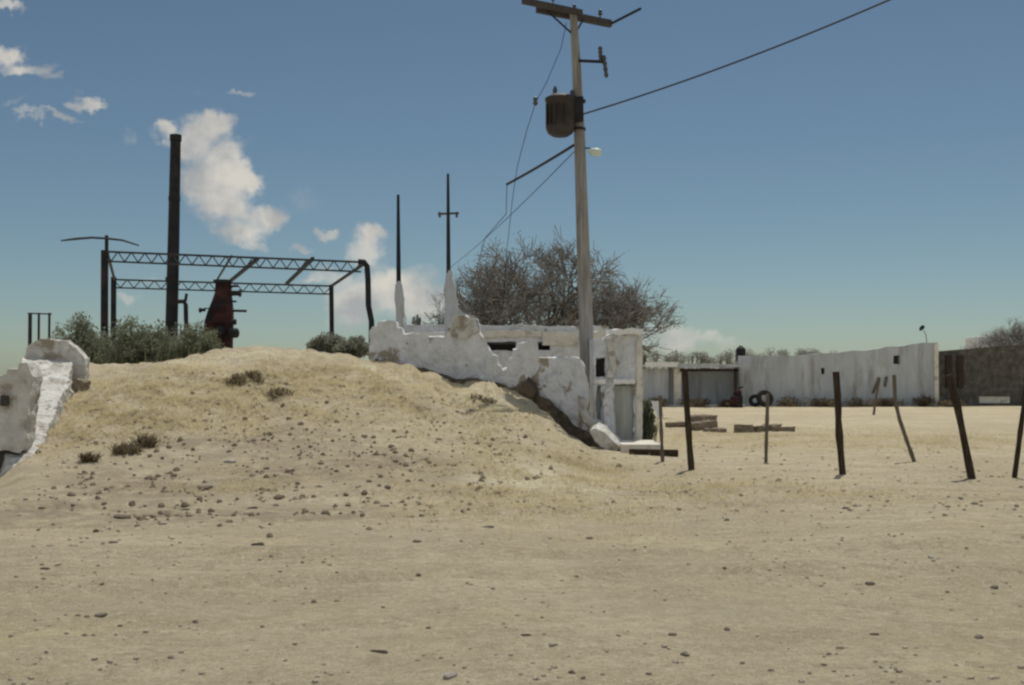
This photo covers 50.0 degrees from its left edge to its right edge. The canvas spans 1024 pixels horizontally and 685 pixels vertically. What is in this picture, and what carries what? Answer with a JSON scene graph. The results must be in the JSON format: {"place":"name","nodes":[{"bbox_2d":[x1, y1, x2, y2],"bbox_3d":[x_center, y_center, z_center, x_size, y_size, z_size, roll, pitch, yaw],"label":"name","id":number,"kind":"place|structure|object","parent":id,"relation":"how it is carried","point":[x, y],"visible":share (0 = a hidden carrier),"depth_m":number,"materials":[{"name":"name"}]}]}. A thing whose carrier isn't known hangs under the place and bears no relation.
{"place":"outdoors","nodes":[
{"label":"outdoors","id":0,"kind":"place"},
{"bbox_2d":[0,346,1023,684],"bbox_3d":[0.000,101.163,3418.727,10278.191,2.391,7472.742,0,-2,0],"label":"ground","id":1,"kind":"structure","parent":0,"point":[746,596],"depth_m":9.40,"materials":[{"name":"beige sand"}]},
{"bbox_2d":[28,313,51,344],"bbox_3d":[-13.350,0.857,30.988,0.669,3.412,0.110,0,-2,0],"label":"pipe rack","id":2,"kind":"object","parent":1,"relation":"on","point":[30,327],"visible":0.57,"depth_m":31.00,"materials":[{"name":"grey metal"}]},
{"bbox_2d":[0,338,89,474],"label":"white ruined wall","id":3,"kind":"structure","parent":1,"relation":"on","point":[35,387],"depth_m":16.84,"materials":[{"name":"paint"}]},
{"bbox_2d":[48,334,93,362],"bbox_3d":[-12.476,0.417,30.482,1.884,1.459,1.507,0,-2,0],"label":"bush","id":4,"kind":"object","parent":1,"relation":"on","point":[70,340],"depth_m":30.55,"materials":[{"name":"green plant"}]},
{"bbox_2d":[50,311,106,363],"bbox_3d":[-12.273,0.200,31.224,1.799,2.206,1.772,-1,-2,33],"label":"bush","id":5,"kind":"object","parent":1,"relation":"on","point":[80,336],"visible":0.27,"depth_m":31.07,"materials":[{"name":"green plant"}]},
{"bbox_2d":[72,378,90,391],"bbox_3d":[-8.704,0.865,22.178,0.300,0.294,0.336,0,-2,8],"label":"rubble block","id":6,"kind":"object","parent":1,"relation":"on","point":[79,384],"depth_m":22.04,"materials":[{"name":"brown stone"}]},
{"bbox_2d":[73,451,104,461],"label":"dead weed","id":7,"kind":"object","parent":1,"relation":"on","point":[89,457],"visible":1,"depth_m":15.63,"materials":[{"name":"brown plant"}]},
{"bbox_2d":[61,235,138,249],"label":"crossbar mast","id":8,"kind":"object","parent":1,"relation":"on","point":[106,238],"visible":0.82,"depth_m":43.08,"materials":[{"name":"metal"}]},
{"bbox_2d":[81,327,119,363],"bbox_3d":[-12.038,0.506,31.927,2.094,1.986,1.980,0,-2,0],"label":"bush","id":9,"kind":"object","parent":1,"relation":"on","point":[105,334],"visible":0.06,"depth_m":31.97,"materials":[{"name":"green plant"}]},
{"bbox_2d":[94,613,107,616],"bbox_3d":[-2.634,1.751,7.033,0.086,0.037,0.061,0,-2,-14],"label":"stone","id":10,"kind":"object","parent":1,"relation":"on","point":[101,614],"visible":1,"depth_m":7.02,"materials":[{"name":"stone"}]},
{"bbox_2d":[113,514,131,518],"bbox_3d":[-4.265,1.911,12.027,0.237,0.057,0.122,0,-2,14],"label":"stone","id":11,"kind":"object","parent":1,"relation":"on","point":[121,516],"visible":1,"depth_m":12.00,"materials":[{"name":"grey stone"}]},
{"bbox_2d":[88,315,167,364],"bbox_3d":[-10.649,0.167,30.534,2.277,1.881,1.963,0,-2,0],"label":"bush","id":12,"kind":"object","parent":1,"relation":"on","point":[126,346],"visible":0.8,"depth_m":30.30,"materials":[{"name":"green plant"}]},
{"bbox_2d":[108,438,150,455],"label":"dead weed","id":13,"kind":"object","parent":1,"relation":"on","point":[122,449],"visible":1,"depth_m":16.38,"materials":[{"name":"brown plant"}]},
{"bbox_2d":[129,431,161,447],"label":"dead weed","id":14,"kind":"object","parent":1,"relation":"on","point":[149,444],"visible":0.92,"depth_m":16.88,"materials":[{"name":"brown plant"}]},
{"bbox_2d":[137,319,182,362],"bbox_3d":[-10.148,0.269,31.282,2.051,1.912,1.863,1,-2,-36],"label":"bush","id":15,"kind":"object","parent":1,"relation":"on","point":[161,335],"visible":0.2,"depth_m":31.04,"materials":[{"name":"green plant"}]},
{"bbox_2d":[165,134,188,336],"bbox_3d":[-11.320,-2.222,37.081,0.849,9.641,0.430,0,-2,0],"label":"smokestack","id":16,"kind":"object","parent":1,"relation":"on","point":[173,301],"visible":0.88,"depth_m":36.98,"materials":[{"name":"metal"}]},
{"bbox_2d":[155,321,199,360],"bbox_3d":[-9.648,0.323,31.887,2.165,2.305,1.888,0,-2,0],"label":"bush","id":17,"kind":"object","parent":1,"relation":"on","point":[180,335],"visible":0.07,"depth_m":31.77,"materials":[{"name":"green plant"}]},
{"bbox_2d":[163,320,225,360],"bbox_3d":[-8.809,0.089,30.546,1.772,1.743,1.530,0,-2,0],"label":"bush","id":18,"kind":"object","parent":1,"relation":"on","point":[203,342],"visible":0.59,"depth_m":30.21,"materials":[{"name":"green plant"}]},
{"bbox_2d":[197,485,213,488],"bbox_3d":[-3.946,1.876,14.155,0.228,0.068,0.111,0,-2,-6],"label":"stone","id":19,"kind":"object","parent":1,"relation":"on","point":[208,486],"visible":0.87,"depth_m":14.14,"materials":[{"name":"beige stone"}]},
{"bbox_2d":[199,279,246,348],"bbox_3d":[-8.704,-0.759,33.031,1.425,2.254,0.752,0,-2,6],"label":"rusted boiler","id":20,"kind":"object","parent":1,"relation":"on","point":[220,312],"visible":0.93,"depth_m":32.93,"materials":[{"name":"metal"}]},
{"bbox_2d":[215,326,224,335],"bbox_3d":[-8.703,-0.352,32.680,0.300,0.295,0.050,0,-2,0],"label":"fire door","id":21,"kind":"structure","parent":20,"relation":"in","point":[222,330],"depth_m":32.66,"materials":[{"name":"metal"}]},
{"bbox_2d":[223,459,235,462],"bbox_3d":[-4.098,1.730,15.949,0.184,0.070,0.082,-1,-2,25],"label":"stone","id":22,"kind":"object","parent":1,"relation":"on","point":[230,461],"visible":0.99,"depth_m":15.91,"materials":[{"name":"beige stone"}]},
{"bbox_2d":[219,372,250,386],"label":"dead weed","id":23,"kind":"object","parent":1,"relation":"on","point":[235,378],"visible":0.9,"depth_m":21.96,"materials":[{"name":"brown plant"}]},
{"bbox_2d":[100,250,373,350],"bbox_3d":[-9.557,-0.110,37.317,10.614,5.318,6.804,0,-2,0],"label":"lattice gantry","id":24,"kind":"object","parent":1,"relation":"on","point":[105,258],"visible":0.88,"depth_m":34.07,"materials":[{"name":"metal"}]},
{"bbox_2d":[236,368,265,383],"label":"dead weed","id":25,"kind":"object","parent":1,"relation":"on","point":[258,378],"visible":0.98,"depth_m":22.31,"materials":[{"name":"brown plant"}]},
{"bbox_2d":[251,542,263,545],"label":"stone","id":26,"kind":"object","parent":1,"relation":"on","point":[258,544],"visible":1,"depth_m":9.77,"materials":[{"name":"grey stone"}]},
{"bbox_2d":[263,386,295,398],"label":"dead weed","id":27,"kind":"object","parent":1,"relation":"on","point":[282,390],"visible":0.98,"depth_m":20.98,"materials":[{"name":"brown plant"}]},
{"bbox_2d":[306,331,346,353],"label":"bush","id":28,"kind":"object","parent":1,"relation":"on","point":[326,342],"visible":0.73,"depth_m":29.04,"materials":[{"name":"green plant"}]},
{"bbox_2d":[332,335,369,357],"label":"bush","id":29,"kind":"object","parent":1,"relation":"on","point":[355,346],"visible":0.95,"depth_m":28.23,"materials":[{"name":"green plant"}]},
{"bbox_2d":[370,649,387,653],"bbox_3d":[-0.744,1.734,6.156,0.114,0.029,0.036,-1,-2,17],"label":"stone","id":30,"kind":"object","parent":1,"relation":"on","point":[380,651],"visible":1,"depth_m":6.14,"materials":[{"name":"grey stone"}]},
{"bbox_2d":[35,369,742,537],"bbox_3d":[-2.593,1.214,17.368,9.489,1.859,13.826,0,-2,-14],"label":"rubble","id":31,"kind":"object","parent":1,"relation":"on","point":[276,497],"visible":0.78,"depth_m":15.24,"materials":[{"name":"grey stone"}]},
{"bbox_2d":[396,195,400,282],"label":"bare pole","id":32,"kind":"object","parent":1,"relation":"on","point":[398,263],"visible":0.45,"depth_m":44.08,"materials":[{"name":"metal"}]},
{"bbox_2d":[394,281,406,332],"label":"broken pier","id":33,"kind":"structure","parent":1,"relation":"on","point":[399,306],"depth_m":28.34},
{"bbox_2d":[438,174,458,273],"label":"bare pole","id":34,"kind":"object","parent":1,"relation":"on","point":[448,257],"visible":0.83,"depth_m":58.15,"materials":[{"name":"metal"}]},
{"bbox_2d":[442,672,457,678],"bbox_3d":[-0.312,1.696,5.593,0.092,0.037,0.055,1,-2,-33],"label":"stone","id":35,"kind":"object","parent":1,"relation":"on","point":[447,675],"visible":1,"depth_m":5.57,"materials":[{"name":"beige stone"}]},
{"bbox_2d":[444,270,474,335],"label":"broken pier","id":36,"kind":"structure","parent":1,"relation":"on","point":[451,304],"depth_m":27.63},
{"bbox_2d":[470,393,498,403],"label":"dead weed","id":37,"kind":"object","parent":1,"relation":"on","point":[480,398],"visible":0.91,"depth_m":21.84,"materials":[{"name":"brown plant"}]},
{"bbox_2d":[369,314,600,446],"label":"ruined wall","id":38,"kind":"structure","parent":1,"relation":"on","point":[460,351],"depth_m":24.79,"materials":[{"name":"paint"}]},
{"bbox_2d":[419,251,569,325],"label":"bare tree","id":39,"kind":"object","parent":1,"relation":"on","point":[506,305],"visible":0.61,"depth_m":40.17,"materials":[{"name":"brown plant"}]},
{"bbox_2d":[406,324,608,367],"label":"abandoned house","id":40,"kind":"structure","parent":1,"relation":"on","point":[502,342],"depth_m":29.20,"materials":[{"name":"paint"}]},
{"bbox_2d":[411,315,421,324],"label":"bush","id":41,"kind":"object","parent":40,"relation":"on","point":[417,321],"visible":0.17,"depth_m":33.52,"materials":[{"name":"green plant"}]},
{"bbox_2d":[437,316,443,324],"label":"bush","id":42,"kind":"object","parent":40,"relation":"on","point":[440,321],"visible":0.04,"depth_m":33.50,"materials":[{"name":"green plant"}]},
{"bbox_2d":[487,342,515,350],"bbox_3d":[-0.285,0.110,29.389,0.763,0.229,0.400,0,-2,0],"label":"window","id":43,"kind":"structure","parent":40,"relation":"in","point":[509,346],"depth_m":29.55,"materials":[{"name":"black"}]},
{"bbox_2d":[538,342,549,349],"bbox_3d":[0.855,0.104,29.390,0.322,0.217,0.400,0,-2,0],"label":"window","id":44,"kind":"structure","parent":40,"relation":"in","point":[540,347],"depth_m":29.55,"materials":[{"name":"black"}]},
{"bbox_2d":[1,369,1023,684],"bbox_3d":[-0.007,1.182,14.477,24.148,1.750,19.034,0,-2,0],"label":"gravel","id":45,"kind":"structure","parent":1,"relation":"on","point":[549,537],"depth_m":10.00,"materials":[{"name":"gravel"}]},
{"bbox_2d":[516,381,535,399],"bbox_3d":[0.305,1.055,23.893,0.431,0.444,0.333,0,-2,0],"label":"rubble block","id":46,"kind":"object","parent":1,"relation":"on","point":[526,389],"depth_m":23.77,"materials":[{"name":"brown stone"}]},
{"bbox_2d":[456,222,672,360],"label":"bare tree","id":47,"kind":"object","parent":1,"relation":"on","point":[562,255],"visible":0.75,"depth_m":40.39,"materials":[{"name":"brown plant"}]},
{"bbox_2d":[522,0,640,407],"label":"utility pole","id":48,"kind":"object","parent":1,"relation":"on","point":[564,115],"visible":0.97,"depth_m":25.45,"materials":[{"name":"grey wood"}]},
{"bbox_2d":[451,152,573,266],"bbox_3d":[-0.889,-4.211,41.692,0.023,0.455,32.447,0,-2,-8],"label":"overhead cable","id":49,"kind":"object","parent":48,"relation":"attached to","point":[518,207],"visible":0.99,"depth_m":33.74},
{"bbox_2d":[502,22,566,312],"bbox_3d":[0.040,-4.092,26.949,1.030,6.482,4.193,1,-2,-21],"label":"overhead cable","id":50,"kind":"object","parent":48,"relation":"attached to","point":[535,102],"visible":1,"depth_m":25.24,"materials":[{"name":"metal"}]},
{"bbox_2d":[506,144,573,184],"bbox_3d":[0.647,-4.508,28.145,0.069,0.116,5.243,1,-2,-17],"label":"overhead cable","id":51,"kind":"object","parent":48,"relation":"attached to","point":[545,162],"visible":0.97,"depth_m":27.65,"materials":[{"name":"black rubber"}]},
{"bbox_2d":[474,190,506,279],"bbox_3d":[-0.737,-3.141,31.814,0.245,2.433,2.707,1,-2,-22],"label":"overhead cable","id":52,"kind":"object","parent":51,"relation":"hanging from","point":[491,230],"visible":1,"depth_m":31.23,"materials":[{"name":"black rubber"}]},
{"bbox_2d":[584,0,889,114],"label":"overhead cable","id":53,"kind":"object","parent":48,"relation":"attached to","point":[740,59],"visible":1,"depth_m":23.94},
{"bbox_2d":[590,422,622,450],"bbox_3d":[1.932,1.928,22.401,0.723,0.586,0.411,0,-2,0],"label":"fallen slab","id":54,"kind":"object","parent":1,"relation":"on","point":[605,437],"depth_m":22.20,"materials":[{"name":"paint"}]},
{"bbox_2d":[541,278,685,361],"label":"bare tree","id":55,"kind":"object","parent":1,"relation":"on","point":[628,313],"visible":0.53,"depth_m":41.24,"materials":[{"name":"brown plant"}]},
{"bbox_2d":[589,328,643,439],"bbox_3d":[2.289,1.182,25.050,1.095,2.908,3.251,0,-2,0],"label":"corner room","id":56,"kind":"object","parent":1,"relation":"on","point":[616,385],"visible":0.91,"depth_m":23.60,"materials":[{"name":"paint"}]},
{"bbox_2d":[596,358,603,375],"bbox_3d":[1.903,0.535,23.905,0.215,0.407,0.050,0,-2,0],"label":"window","id":57,"kind":"structure","parent":56,"relation":"in","point":[599,362],"depth_m":23.88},
{"bbox_2d":[613,386,632,439],"bbox_3d":[2.403,1.597,23.703,0.416,1.334,0.050,0,-2,0],"label":"door","id":58,"kind":"structure","parent":56,"relation":"in","point":[623,395],"depth_m":23.68,"materials":[{"name":"grey metal"}]},
{"bbox_2d":[619,440,659,452],"bbox_3d":[2.584,2.165,22.546,0.796,0.240,1.500,0,-2,0],"label":"concrete slab","id":59,"kind":"object","parent":1,"relation":"on","point":[626,445],"depth_m":21.81,"materials":[{"name":"beige paint"}]},
{"bbox_2d":[635,399,658,441],"bbox_3d":[2.915,1.734,23.843,0.635,1.054,0.773,0,-2,0],"label":"bush","id":60,"kind":"object","parent":1,"relation":"on","point":[649,427],"visible":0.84,"depth_m":23.67,"materials":[{"name":"green plant"}]},
{"bbox_2d":[629,449,677,456],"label":"weathered beam","id":61,"kind":"structure","parent":1,"relation":"on","point":[667,452],"depth_m":21.10,"materials":[{"name":"brown wood"}]},
{"bbox_2d":[651,401,663,416],"bbox_3d":[3.034,1.387,22.875,0.276,0.347,0.092,0,-2,0],"label":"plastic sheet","id":62,"kind":"object","parent":1,"relation":"on","point":[655,404],"visible":0.77,"depth_m":22.86,"materials":[{"name":"white plastic"}]},
{"bbox_2d":[643,397,672,406],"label":"bush","id":63,"kind":"object","parent":1,"relation":"on","point":[663,401],"visible":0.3,"depth_m":52.12,"materials":[{"name":"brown plant"}]},
{"bbox_2d":[659,395,663,461],"bbox_3d":[2.646,1.583,19.428,0.099,1.295,0.076,0,-2,0],"label":"fence stake","id":64,"kind":"object","parent":1,"relation":"on","point":[661,431],"visible":0.89,"depth_m":19.41,"materials":[{"name":"brown wood"}]},
{"bbox_2d":[665,421,684,427],"bbox_3d":[4.894,2.423,32.327,0.716,0.216,0.322,0,-2,-12],"label":"scrap timber","id":65,"kind":"object","parent":1,"relation":"on","point":[675,424],"visible":0.77,"depth_m":32.19,"materials":[{"name":"brown wood"}]},
{"bbox_2d":[680,651,689,656],"bbox_3d":[0.960,1.725,6.071,0.046,0.030,0.045,1,-2,-37],"label":"stone","id":66,"kind":"object","parent":1,"relation":"on","point":[684,653],"visible":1,"depth_m":6.06,"materials":[{"name":"beige stone"}]},
{"bbox_2d":[682,370,694,469],"bbox_3d":[2.864,1.321,17.832,0.204,1.739,0.107,0,-2,0],"label":"fence post","id":67,"kind":"object","parent":1,"relation":"on","point":[688,427],"visible":0.87,"depth_m":17.80,"materials":[{"name":"brown wood"}]},
{"bbox_2d":[642,362,745,406],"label":"porch shed","id":68,"kind":"structure","parent":1,"relation":"on","point":[713,383],"depth_m":53.20,"materials":[{"name":"beige paint"}]},
{"bbox_2d":[644,349,748,368],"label":"treeline","id":69,"kind":"object","parent":1,"relation":"on","point":[726,357],"visible":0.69,"depth_m":109.43,"materials":[{"name":"green plant"}]},
{"bbox_2d":[676,397,717,407],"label":"bush","id":70,"kind":"object","parent":1,"relation":"on","point":[700,402],"visible":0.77,"depth_m":52.24,"materials":[{"name":"brown plant"}]},
{"bbox_2d":[690,414,717,421],"bbox_3d":[6.389,2.542,36.813,0.610,0.272,1.452,-1,-2,30],"label":"scrap timber","id":71,"kind":"object","parent":1,"relation":"on","point":[698,417],"visible":0.71,"depth_m":36.40,"materials":[{"name":"brown wood"}]},
{"bbox_2d":[691,420,717,429],"bbox_3d":[5.452,2.368,31.410,0.914,0.306,0.451,1,-2,-32],"label":"scrap timber","id":72,"kind":"object","parent":1,"relation":"on","point":[701,425],"visible":0.77,"depth_m":31.23,"materials":[{"name":"brown wood"}]},
{"bbox_2d":[703,427,726,431],"bbox_3d":[5.585,2.413,30.170,0.639,0.154,0.249,-1,-2,37],"label":"scrap timber","id":73,"kind":"object","parent":1,"relation":"on","point":[714,429],"visible":0.95,"depth_m":30.08,"materials":[{"name":"brown wood"}]},
{"bbox_2d":[718,399,730,406],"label":"bush","id":74,"kind":"object","parent":1,"relation":"on","point":[724,402],"visible":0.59,"depth_m":52.26,"materials":[{"name":"brown plant"}]},
{"bbox_2d":[729,386,742,407],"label":"scrap engine","id":75,"kind":"object","parent":1,"relation":"on","point":[736,399],"visible":1,"depth_m":51.62,"materials":[{"name":"metal"}]},
{"bbox_2d":[734,424,753,432],"bbox_3d":[6.315,2.352,29.919,0.576,0.264,0.362,0,-2,0],"label":"scrap timber","id":76,"kind":"object","parent":1,"relation":"on","point":[739,428],"visible":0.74,"depth_m":29.76,"materials":[{"name":"brown wood"}]},
{"bbox_2d":[748,394,758,406],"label":"old tyre","id":77,"kind":"object","parent":1,"relation":"on","point":[750,400],"visible":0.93,"depth_m":52.20,"materials":[{"name":"rubber"}]},
{"bbox_2d":[756,390,773,406],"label":"old tyre","id":78,"kind":"object","parent":1,"relation":"on","point":[760,401],"visible":0.76,"depth_m":51.83,"materials":[{"name":"rubber"}]},
{"bbox_2d":[764,393,769,461],"bbox_3d":[4.625,1.601,19.927,0.112,1.363,0.074,0,-2,0],"label":"fence stake","id":79,"kind":"object","parent":1,"relation":"on","point":[766,429],"visible":0.88,"depth_m":19.91,"materials":[{"name":"brown wood"}]},
{"bbox_2d":[754,424,781,432],"bbox_3d":[6.996,2.355,30.148,0.969,0.264,0.281,1,-2,-34],"label":"scrap timber","id":80,"kind":"object","parent":1,"relation":"on","point":[761,428],"visible":0.62,"depth_m":29.92,"materials":[{"name":"brown wood"}]},
{"bbox_2d":[772,426,794,431],"bbox_3d":[7.366,2.368,29.840,0.607,0.200,0.292,0,-2,0],"label":"scrap timber","id":81,"kind":"object","parent":1,"relation":"on","point":[785,429],"visible":0.84,"depth_m":29.73,"materials":[{"name":"brown wood"}]},
{"bbox_2d":[746,347,837,355],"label":"treeline","id":82,"kind":"object","parent":1,"relation":"on","point":[783,353],"visible":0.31,"depth_m":114.32,"materials":[{"name":"green plant"}]},
{"bbox_2d":[775,395,813,406],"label":"bush","id":83,"kind":"object","parent":1,"relation":"on","point":[793,403],"visible":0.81,"depth_m":53.09,"materials":[{"name":"brown plant"}]},
{"bbox_2d":[810,397,842,406],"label":"bush","id":84,"kind":"object","parent":1,"relation":"on","point":[822,403],"visible":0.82,"depth_m":53.06,"materials":[{"name":"brown plant"}]},
{"bbox_2d":[722,343,938,406],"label":"grey building","id":85,"kind":"structure","parent":1,"relation":"on","point":[914,368],"depth_m":53.98,"materials":[{"name":"beige paint"}]},
{"bbox_2d":[735,346,745,360],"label":"roof water tank","id":86,"kind":"object","parent":85,"relation":"on","point":[740,350],"visible":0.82,"depth_m":54.42,"materials":[{"name":"black plastic"}]},
{"bbox_2d":[919,325,926,342],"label":"street lamp","id":87,"kind":"object","parent":85,"relation":"on","point":[922,327],"visible":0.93,"depth_m":54.60,"materials":[{"name":"metal"}]},
{"bbox_2d":[832,372,845,474],"bbox_3d":[4.999,1.290,16.753,0.194,1.691,0.117,0,-2,0],"label":"fence post","id":88,"kind":"object","parent":1,"relation":"on","point":[838,421],"visible":0.89,"depth_m":16.71,"materials":[{"name":"brown wood"}]},
{"bbox_2d":[843,397,885,406],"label":"bush","id":89,"kind":"object","parent":1,"relation":"on","point":[856,402],"visible":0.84,"depth_m":52.98,"materials":[{"name":"brown plant"}]},
{"bbox_2d":[865,581,874,584],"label":"stone","id":90,"kind":"object","parent":1,"relation":"on","point":[869,583],"visible":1,"depth_m":8.14,"materials":[{"name":"stone"}]},
{"bbox_2d":[872,378,880,414],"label":"fence post","id":91,"kind":"object","parent":1,"relation":"on","point":[876,394],"visible":0.82,"depth_m":41.92,"materials":[{"name":"wood"}]},
{"bbox_2d":[877,397,908,406],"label":"bush","id":92,"kind":"object","parent":1,"relation":"on","point":[890,403],"visible":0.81,"depth_m":53.08,"materials":[{"name":"brown plant"}]},
{"bbox_2d":[892,375,915,461],"bbox_3d":[7.033,1.419,19.633,0.450,1.684,0.084,0,-2,0],"label":"fence stake","id":93,"kind":"object","parent":1,"relation":"on","point":[902,427],"visible":0.88,"depth_m":19.61,"materials":[{"name":"brown wood"}]},
{"bbox_2d":[910,393,935,406],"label":"bush","id":94,"kind":"object","parent":1,"relation":"on","point":[926,401],"visible":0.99,"depth_m":53.23,"materials":[{"name":"brown plant"}]},
{"bbox_2d":[936,399,967,406],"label":"bush","id":95,"kind":"object","parent":1,"relation":"on","point":[945,403],"visible":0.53,"depth_m":53.06,"materials":[{"name":"brown plant"}]},
{"bbox_2d":[945,374,975,478],"bbox_3d":[6.767,1.325,16.537,0.449,1.698,0.130,0,-2,0],"label":"fence post","id":96,"kind":"object","parent":1,"relation":"on","point":[956,404],"visible":0.87,"depth_m":16.50,"materials":[{"name":"brown wood"}]},
{"bbox_2d":[974,635,983,638],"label":"stone","id":97,"kind":"object","parent":1,"relation":"on","point":[978,636],"visible":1,"depth_m":6.53,"materials":[{"name":"beige stone"}]},
{"bbox_2d":[938,344,1023,405],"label":"dark stone building","id":98,"kind":"structure","parent":1,"relation":"on","point":[988,376],"depth_m":54.98,"materials":[{"name":"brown stone"}]},
{"bbox_2d":[965,336,1009,348],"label":"white outbuilding","id":99,"kind":"structure","parent":1,"relation":"on","point":[971,339],"depth_m":66.66,"materials":[{"name":"paint"}]},
{"bbox_2d":[960,317,1023,348],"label":"bare tree","id":100,"kind":"object","parent":1,"relation":"on","point":[1017,338],"visible":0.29,"depth_m":61.60,"materials":[{"name":"grey plant"}]},
{"bbox_2d":[1012,387,1023,477],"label":"fence stake","id":101,"kind":"object","parent":1,"relation":"on","point":[1018,448],"visible":0.85,"depth_m":16.71,"materials":[{"name":"brown wood"}]},
{"bbox_2d":[0,0,1023,374],"label":"sky","id":102,"kind":"structure","parent":0,"point":[855,183],"materials":[{"name":"blue"}]},
{"bbox_2d":[642,354,646,367],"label":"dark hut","id":103,"kind":"object","parent":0,"point":[645,359],"visible":0.1,"depth_m":57.00,"materials":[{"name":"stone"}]}
]}

